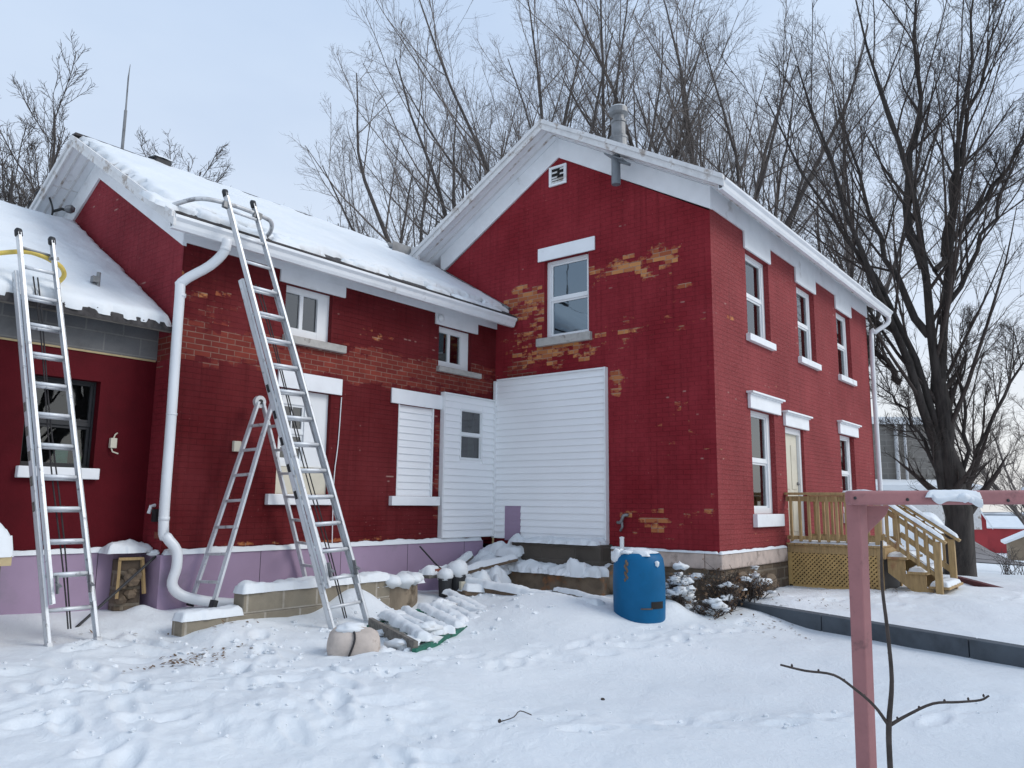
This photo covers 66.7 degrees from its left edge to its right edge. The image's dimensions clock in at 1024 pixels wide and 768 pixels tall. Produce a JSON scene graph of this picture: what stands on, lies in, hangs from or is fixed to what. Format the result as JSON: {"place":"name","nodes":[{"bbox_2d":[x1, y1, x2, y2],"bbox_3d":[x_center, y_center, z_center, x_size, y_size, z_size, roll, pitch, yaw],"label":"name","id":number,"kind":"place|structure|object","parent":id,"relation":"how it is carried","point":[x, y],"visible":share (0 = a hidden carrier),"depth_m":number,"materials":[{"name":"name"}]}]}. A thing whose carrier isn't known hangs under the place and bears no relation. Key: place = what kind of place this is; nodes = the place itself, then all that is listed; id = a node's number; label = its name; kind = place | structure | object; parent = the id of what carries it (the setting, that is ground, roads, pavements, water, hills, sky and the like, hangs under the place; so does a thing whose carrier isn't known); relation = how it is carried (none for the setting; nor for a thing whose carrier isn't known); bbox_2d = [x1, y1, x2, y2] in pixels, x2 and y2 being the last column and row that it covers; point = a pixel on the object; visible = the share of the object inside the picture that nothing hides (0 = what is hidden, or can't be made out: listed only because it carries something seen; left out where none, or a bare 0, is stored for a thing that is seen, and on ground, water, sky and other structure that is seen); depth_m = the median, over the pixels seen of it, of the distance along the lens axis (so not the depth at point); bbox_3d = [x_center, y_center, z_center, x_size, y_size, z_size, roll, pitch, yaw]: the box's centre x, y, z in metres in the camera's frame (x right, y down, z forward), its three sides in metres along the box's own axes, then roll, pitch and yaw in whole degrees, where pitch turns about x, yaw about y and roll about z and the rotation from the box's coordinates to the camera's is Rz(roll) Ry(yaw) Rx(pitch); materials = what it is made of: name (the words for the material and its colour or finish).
{"place":"outdoors","nodes":[
{"label":"outdoors","id":0,"kind":"place"},
{"bbox_2d":[0,512,1023,767],"bbox_3d":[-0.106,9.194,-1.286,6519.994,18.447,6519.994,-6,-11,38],"label":"snow ground","id":1,"kind":"structure","parent":0,"point":[696,686],"depth_m":6.18,"materials":[{"name":"white snow"}]},
{"bbox_2d":[0,523,13,569],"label":"snowy table","id":2,"kind":"object","parent":1,"relation":"on","point":[6,548],"visible":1,"depth_m":6.78,"materials":[{"name":"white snow"}]},
{"bbox_2d":[0,134,48,206],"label":"bare tree","id":3,"kind":"object","parent":1,"relation":"on","point":[29,170],"visible":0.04,"depth_m":21.59,"materials":[{"name":"brown plant"}]},
{"bbox_2d":[0,30,94,208],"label":"bare tree","id":4,"kind":"object","parent":1,"relation":"on","point":[10,198],"visible":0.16,"depth_m":18.22,"materials":[{"name":"brown plant"}]},
{"bbox_2d":[0,228,101,646],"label":"extension ladder","id":5,"kind":"object","parent":1,"relation":"on","point":[25,297],"visible":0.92,"depth_m":7.40,"materials":[{"name":"metal"}]},
{"bbox_2d":[75,556,156,626],"bbox_3d":[-4.058,2.124,8.000,0.028,0.693,1.012,-3,-9,21],"label":"iron rod","id":6,"kind":"object","parent":1,"relation":"on","point":[117,590],"visible":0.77,"depth_m":8.00,"materials":[{"name":"black metal"}]},
{"bbox_2d":[2,125,232,205],"bbox_3d":[-13.209,-1.663,21.984,8.540,12.577,11.054,6,-10,-31],"label":"bare tree","id":7,"kind":"object","parent":1,"relation":"on","point":[211,164],"visible":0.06,"depth_m":21.47,"materials":[{"name":"brown plant"}]},
{"bbox_2d":[99,539,159,610],"bbox_3d":[-4.136,2.057,8.410,0.391,0.745,0.572,-6,-11,38],"label":"broken panel","id":8,"kind":"object","parent":1,"relation":"on","point":[127,595],"visible":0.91,"depth_m":8.35,"materials":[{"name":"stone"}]},
{"bbox_2d":[186,394,328,607],"bbox_3d":[-2.857,1.328,9.149,0.588,2.410,1.623,-6,-11,38],"label":"folding ladder","id":9,"kind":"object","parent":1,"relation":"on","point":[259,401],"visible":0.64,"depth_m":8.96,"materials":[{"name":"metal"}]},
{"bbox_2d":[172,189,368,628],"bbox_3d":[-2.730,0.329,8.905,2.452,5.010,0.908,2,-9,-11],"label":"extension ladder","id":10,"kind":"object","parent":1,"relation":"on","point":[257,217],"visible":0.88,"depth_m":8.70,"materials":[{"name":"metal"}]},
{"bbox_2d":[171,571,389,636],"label":"concrete block wall","id":11,"kind":"structure","parent":1,"relation":"on","point":[288,597],"depth_m":8.46,"materials":[{"name":"beige concrete"}]},
{"bbox_2d":[326,622,395,656],"bbox_3d":[-1.438,2.505,7.434,0.656,0.447,0.399,4,-9,-21],"label":"log","id":12,"kind":"object","parent":1,"relation":"on","point":[348,639],"visible":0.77,"depth_m":7.28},
{"bbox_2d":[378,571,424,609],"bbox_3d":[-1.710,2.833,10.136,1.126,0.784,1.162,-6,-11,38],"label":"bucket","id":13,"kind":"object","parent":1,"relation":"on","point":[402,586],"visible":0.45,"depth_m":9.85,"materials":[{"name":"beige plastic"}]},
{"bbox_2d":[331,118,478,246],"bbox_3d":[-4.660,-1.697,27.684,12.374,14.242,11.914,1,-9,-2],"label":"bare tree","id":14,"kind":"object","parent":1,"relation":"on","point":[401,237],"visible":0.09,"depth_m":23.72,"materials":[{"name":"brown plant"}]},
{"bbox_2d":[367,589,486,652],"bbox_3d":[-0.795,2.726,8.948,1.629,0.409,3.832,1,-9,-2],"label":"slatted panel","id":15,"kind":"object","parent":1,"relation":"on","point":[448,613],"visible":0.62,"depth_m":8.51,"materials":[{"name":"green paint"}]},
{"bbox_2d":[423,575,436,578],"bbox_3d":[-0.961,2.671,10.879,0.180,0.045,0.750,-6,-11,38],"label":"board","id":16,"kind":"object","parent":1,"relation":"on","point":[429,576],"visible":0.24,"depth_m":10.57,"materials":[{"name":"grey wood"}]},
{"bbox_2d":[419,564,446,574],"bbox_3d":[-0.994,2.577,10.886,0.243,0.147,0.762,-6,-11,38],"label":"snow heap","id":17,"kind":"object","parent":16,"relation":"on","point":[428,570],"visible":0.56,"depth_m":10.62,"materials":[{"name":"white snow"}]},
{"bbox_2d":[419,546,440,567],"bbox_3d":[-1.123,2.397,10.700,0.417,0.346,0.058,9,-12,-44],"label":"iron rod","id":18,"kind":"object","parent":17,"relation":"on","point":[431,559],"visible":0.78,"depth_m":10.69,"materials":[{"name":"black metal"}]},
{"bbox_2d":[468,553,517,573],"bbox_3d":[-0.376,2.677,11.541,1.054,0.294,0.164,7,-11,-34],"label":"loose board","id":19,"kind":"object","parent":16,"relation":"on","point":[489,563],"visible":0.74,"depth_m":11.52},
{"bbox_2d":[437,568,452,597],"bbox_3d":[-0.906,2.700,10.567,0.226,0.400,0.222,-6,-11,38],"label":"bucket","id":20,"kind":"object","parent":1,"relation":"on","point":[444,577],"visible":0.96,"depth_m":10.49,"materials":[{"name":"black plastic"}]},
{"bbox_2d":[0,64,892,614],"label":"brick farmhouse","id":21,"kind":"object","parent":1,"relation":"on","point":[550,354],"visible":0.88,"depth_m":11.22,"materials":[{"name":"red brick"}]},
{"bbox_2d":[15,375,99,479],"bbox_3d":[-4.789,0.464,8.240,0.235,1.070,0.795,-6,-11,38],"label":"window","id":22,"kind":"structure","parent":21,"relation":"in","point":[21,471],"depth_m":8.34,"materials":[{"name":"black glass"}]},
{"bbox_2d":[52,450,67,462],"bbox_3d":[-4.861,0.805,8.356,0.070,0.190,0.130,-6,-11,38],"label":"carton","id":23,"kind":"object","parent":21,"relation":"on","point":[61,456],"visible":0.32,"depth_m":8.34,"materials":[{"name":"green cardboard"}]},
{"bbox_2d":[265,369,342,504],"bbox_3d":[-2.712,0.714,10.127,0.195,1.700,1.100,-6,-11,38],"label":"window","id":24,"kind":"structure","parent":21,"relation":"in","point":[315,383],"depth_m":10.19,"materials":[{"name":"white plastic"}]},
{"bbox_2d":[280,269,346,353],"bbox_3d":[-2.683,-0.946,10.401,0.200,0.945,1.085,-6,-11,38],"label":"window","id":25,"kind":"structure","parent":21,"relation":"in","point":[307,312],"depth_m":10.41,"materials":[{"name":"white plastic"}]},
{"bbox_2d":[389,388,441,505],"bbox_3d":[-1.440,0.960,11.645,0.120,1.700,1.060,-6,-11,38],"label":"boarded window","id":26,"kind":"structure","parent":21,"relation":"in","point":[414,472],"depth_m":11.66,"materials":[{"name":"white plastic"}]},
{"bbox_2d":[435,312,481,378],"bbox_3d":[-0.906,-0.599,12.606,0.200,0.925,1.070,-6,-11,38],"label":"window","id":27,"kind":"structure","parent":21,"relation":"in","point":[453,345],"depth_m":12.61,"materials":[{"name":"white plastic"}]},
{"bbox_2d":[459,408,482,460],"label":"window","id":28,"kind":"structure","parent":21,"relation":"in","point":[471,424],"depth_m":12.63,"materials":[{"name":"white plastic"}]},
{"bbox_2d":[536,236,594,347],"bbox_3d":[0.902,-1.466,12.593,1.120,1.670,0.225,-6,-11,38],"label":"window","id":29,"kind":"structure","parent":21,"relation":"in","point":[568,279],"depth_m":12.65,"materials":[{"name":"white plastic"}]},
{"bbox_2d":[743,230,775,350],"bbox_3d":[3.882,-1.453,12.398,0.220,1.735,1.100,-6,-11,38],"label":"window","id":30,"kind":"structure","parent":21,"relation":"in","point":[754,270],"depth_m":12.53,"materials":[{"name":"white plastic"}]},
{"bbox_2d":[746,390,785,526],"bbox_3d":[3.902,1.182,12.021,0.260,2.012,1.380,-6,-11,38],"label":"window","id":31,"kind":"structure","parent":21,"relation":"in","point":[763,516],"depth_m":12.12,"materials":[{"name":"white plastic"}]},
{"bbox_2d":[782,410,812,540],"bbox_3d":[4.785,1.562,13.086,0.260,2.122,1.260,-6,-11,38],"label":"door","id":32,"kind":"structure","parent":21,"relation":"in","point":[793,460],"depth_m":13.20,"materials":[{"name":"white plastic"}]},
{"bbox_2d":[794,267,821,370],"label":"window","id":33,"kind":"structure","parent":21,"relation":"in","point":[803,313],"depth_m":14.35,"materials":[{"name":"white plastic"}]},
{"bbox_2d":[834,295,856,385],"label":"window","id":34,"kind":"structure","parent":21,"relation":"in","point":[839,304],"depth_m":16.19,"materials":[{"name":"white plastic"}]},
{"bbox_2d":[837,420,861,522],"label":"window","id":35,"kind":"structure","parent":21,"relation":"in","point":[847,428],"depth_m":15.70,"materials":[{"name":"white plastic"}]},
{"bbox_2d":[279,38,615,246],"bbox_3d":[-2.672,-3.691,28.763,12.366,18.523,9.534,3,-9,-13],"label":"bare tree","id":36,"kind":"object","parent":1,"relation":"on","point":[386,236],"visible":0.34,"depth_m":27.60,"materials":[{"name":"brown plant"}]},
{"bbox_2d":[447,560,467,590],"bbox_3d":[-0.760,2.695,10.805,0.308,0.494,0.311,-6,-11,38],"label":"bucket","id":37,"kind":"object","parent":1,"relation":"on","point":[459,568],"visible":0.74,"depth_m":10.69,"materials":[{"name":"black plastic"}]},
{"bbox_2d":[455,551,473,562],"bbox_3d":[-0.830,2.695,11.609,0.147,0.348,1.011,-3,-9,21],"label":"loose board","id":38,"kind":"object","parent":1,"relation":"on","point":[467,556],"visible":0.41,"depth_m":11.88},
{"bbox_2d":[462,583,484,595],"bbox_3d":[-0.272,2.817,10.592,0.818,0.221,0.174,4,-9,-22],"label":"snowy plank","id":39,"kind":"object","parent":1,"relation":"on","point":[471,589],"visible":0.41,"depth_m":10.44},
{"bbox_2d":[472,569,490,580],"bbox_3d":[-0.412,2.771,10.907,0.282,0.329,0.287,-6,-11,38],"label":"snow heap","id":40,"kind":"object","parent":1,"relation":"on","point":[482,574],"visible":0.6,"depth_m":10.86,"materials":[{"name":"white snow"}]},
{"bbox_2d":[493,574,500,582],"bbox_3d":[-0.228,2.820,11.332,0.136,0.270,1.111,1,-9,-4],"label":"loose board","id":41,"kind":"object","parent":1,"relation":"on","point":[496,578],"visible":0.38,"depth_m":11.02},
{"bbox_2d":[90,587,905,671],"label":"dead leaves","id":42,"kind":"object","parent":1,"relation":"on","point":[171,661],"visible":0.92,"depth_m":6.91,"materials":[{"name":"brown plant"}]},
{"bbox_2d":[486,565,510,582],"bbox_3d":[-0.263,2.870,11.415,0.429,0.410,0.432,-6,-11,38],"label":"snow heap","id":43,"kind":"object","parent":1,"relation":"on","point":[497,569],"visible":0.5,"depth_m":11.34,"materials":[{"name":"white snow"}]},
{"bbox_2d":[328,0,678,244],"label":"bare tree","id":44,"kind":"object","parent":1,"relation":"on","point":[437,185],"visible":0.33,"depth_m":27.43,"materials":[{"name":"brown plant"}]},
{"bbox_2d":[498,710,531,722],"bbox_3d":[0.021,2.365,5.527,0.274,0.059,0.053,7,-11,-36],"label":"twig","id":45,"kind":"object","parent":1,"relation":"on","point":[499,721],"visible":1,"depth_m":5.49,"materials":[{"name":"brown plant"}]},
{"bbox_2d":[465,577,604,605],"bbox_3d":[0.165,2.740,10.183,2.416,0.309,0.246,-6,-11,38],"label":"snowy plank","id":46,"kind":"object","parent":1,"relation":"on","point":[498,588],"visible":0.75,"depth_m":10.25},
{"bbox_2d":[339,0,754,230],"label":"bare tree","id":47,"kind":"object","parent":1,"relation":"on","point":[481,154],"visible":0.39,"depth_m":27.23,"materials":[{"name":"brown plant"}]},
{"bbox_2d":[351,0,758,231],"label":"bare tree","id":48,"kind":"object","parent":1,"relation":"on","point":[604,105],"visible":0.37,"depth_m":28.89,"materials":[{"name":"brown plant"}]},
{"bbox_2d":[552,587,612,599],"bbox_3d":[1.022,2.863,10.450,0.157,0.164,1.349,7,-11,-38],"label":"snowy plank","id":49,"kind":"object","parent":1,"relation":"on","point":[573,592],"visible":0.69,"depth_m":10.56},
{"bbox_2d":[619,537,623,549],"bbox_3d":[1.531,2.564,10.796,0.068,0.880,0.068,-6,-11,38],"label":"white pipe","id":50,"kind":"object","parent":1,"relation":"on","point":[621,542],"visible":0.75,"depth_m":10.83,"materials":[{"name":"plastic"}]},
{"bbox_2d":[611,547,665,623],"bbox_3d":[1.523,2.434,9.327,0.627,0.921,0.636,-6,-11,38],"label":"blue barrel","id":51,"kind":"object","parent":1,"relation":"on","point":[639,590],"visible":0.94,"depth_m":9.09,"materials":[{"name":"plastic"}]},
{"bbox_2d":[665,561,696,606],"bbox_3d":[2.095,2.531,9.842,0.534,0.587,0.594,-6,-11,38],"label":"snowy shrub","id":52,"kind":"object","parent":1,"relation":"on","point":[682,588],"visible":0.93,"depth_m":9.72,"materials":[{"name":"white snow"}]},
{"bbox_2d":[526,0,863,233],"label":"bare tree","id":53,"kind":"object","parent":1,"relation":"on","point":[687,115],"visible":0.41,"depth_m":28.10,"materials":[{"name":"brown plant"}]},
{"bbox_2d":[681,593,741,619],"bbox_3d":[2.457,2.795,9.760,0.703,0.362,0.718,-6,-11,38],"label":"dry brush","id":54,"kind":"object","parent":1,"relation":"on","point":[716,607],"visible":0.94,"depth_m":9.70,"materials":[{"name":"brown plant"}]},
{"bbox_2d":[687,558,751,612],"bbox_3d":[2.714,2.640,10.207,0.850,0.701,0.731,-6,-11,38],"label":"dry brush","id":55,"kind":"object","parent":1,"relation":"on","point":[727,586],"visible":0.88,"depth_m":10.10,"materials":[{"name":"brown plant"}]},
{"bbox_2d":[640,0,842,247],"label":"bare tree","id":56,"kind":"object","parent":1,"relation":"on","point":[737,173],"visible":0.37,"depth_m":29.03,"materials":[{"name":"brown plant"}]},
{"bbox_2d":[728,566,779,602],"bbox_3d":[3.250,2.712,10.567,0.865,0.465,0.786,-6,-11,38],"label":"dry brush","id":57,"kind":"object","parent":1,"relation":"on","point":[755,588],"visible":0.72,"depth_m":10.45,"materials":[{"name":"brown plant"}]},
{"bbox_2d":[751,573,760,584],"bbox_3d":[3.323,2.677,10.589,0.120,0.190,0.120,-6,-11,38],"label":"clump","id":58,"kind":"object","parent":57,"relation":"on","point":[753,575],"visible":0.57,"depth_m":10.56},
{"bbox_2d":[597,0,953,234],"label":"bare tree","id":59,"kind":"object","parent":1,"relation":"on","point":[743,164],"visible":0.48,"depth_m":27.50,"materials":[{"name":"brown plant"}]},
{"bbox_2d":[691,0,1023,576],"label":"bare maple","id":60,"kind":"object","parent":1,"relation":"on","point":[938,421],"visible":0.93,"depth_m":19.89,"materials":[{"name":"brown plant"}]},
{"bbox_2d":[784,489,962,594],"bbox_3d":[5.634,2.468,12.156,2.259,1.605,1.272,-6,-11,38],"label":"wooden porch","id":61,"kind":"object","parent":1,"relation":"on","point":[817,559],"visible":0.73,"depth_m":11.91,"materials":[{"name":"brown wood"}]},
{"bbox_2d":[769,11,983,374],"bbox_3d":[11.589,-2.983,26.395,8.651,17.222,10.839,-6,-11,38],"label":"bare tree","id":62,"kind":"object","parent":1,"relation":"on","point":[848,265],"visible":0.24,"depth_m":27.04,"materials":[{"name":"brown plant"}]},
{"bbox_2d":[733,600,1023,667],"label":"garden edging","id":63,"kind":"object","parent":1,"relation":"on","point":[1005,653],"visible":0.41,"depth_m":8.32,"materials":[{"name":"grey stone"}]},
{"bbox_2d":[780,541,989,767],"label":"sapling","id":64,"kind":"object","parent":1,"relation":"on","point":[889,722],"visible":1,"depth_m":3.49,"materials":[{"name":"brown plant"}]},
{"bbox_2d":[872,417,982,529],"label":"grey barn","id":65,"kind":"structure","parent":1,"relation":"on","point":[896,475],"depth_m":44.50,"materials":[{"name":"metal"}]},
{"bbox_2d":[845,487,1023,767],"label":"pink frame","id":66,"kind":"object","parent":1,"relation":"on","point":[866,512],"visible":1,"depth_m":3.74,"materials":[{"name":"paint"}]},
{"bbox_2d":[906,362,1023,524],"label":"bare tree","id":67,"kind":"object","parent":1,"relation":"on","point":[1016,512],"visible":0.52,"depth_m":29.07,"materials":[{"name":"brown plant"}]},
{"bbox_2d":[958,576,1003,587],"bbox_3d":[8.122,3.363,12.143,0.140,0.160,6.330,-1,-9,11],"label":"red edging","id":68,"kind":"object","parent":1,"relation":"on","point":[975,583],"visible":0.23,"depth_m":14.23,"materials":[{"name":"red plastic"}]},
{"bbox_2d":[975,511,992,548],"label":"red silo barn","id":69,"kind":"structure","parent":1,"relation":"on","point":[981,537],"depth_m":59.63,"materials":[{"name":"red wood"}]},
{"bbox_2d":[974,516,1023,552],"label":"red barn","id":70,"kind":"structure","parent":1,"relation":"on","point":[1004,526],"depth_m":107.95,"materials":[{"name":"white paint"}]},
{"bbox_2d":[981,545,1023,574],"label":"dry weeds","id":71,"kind":"object","parent":1,"relation":"on","point":[1005,563],"visible":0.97,"depth_m":21.27,"materials":[{"name":"brown plant"}]},
{"bbox_2d":[1001,530,1023,560],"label":"tan shed","id":72,"kind":"structure","parent":1,"relation":"on","point":[1016,540],"depth_m":68.76,"materials":[{"name":"beige wood"}]},
{"bbox_2d":[0,0,1023,511],"label":"sky","id":73,"kind":"structure","parent":0,"point":[211,74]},
{"bbox_2d":[975,542,1022,564],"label":"road","id":74,"kind":"structure","parent":0,"point":[982,556],"depth_m":40.68,"materials":[{"name":"grey asphalt"}]}
]}

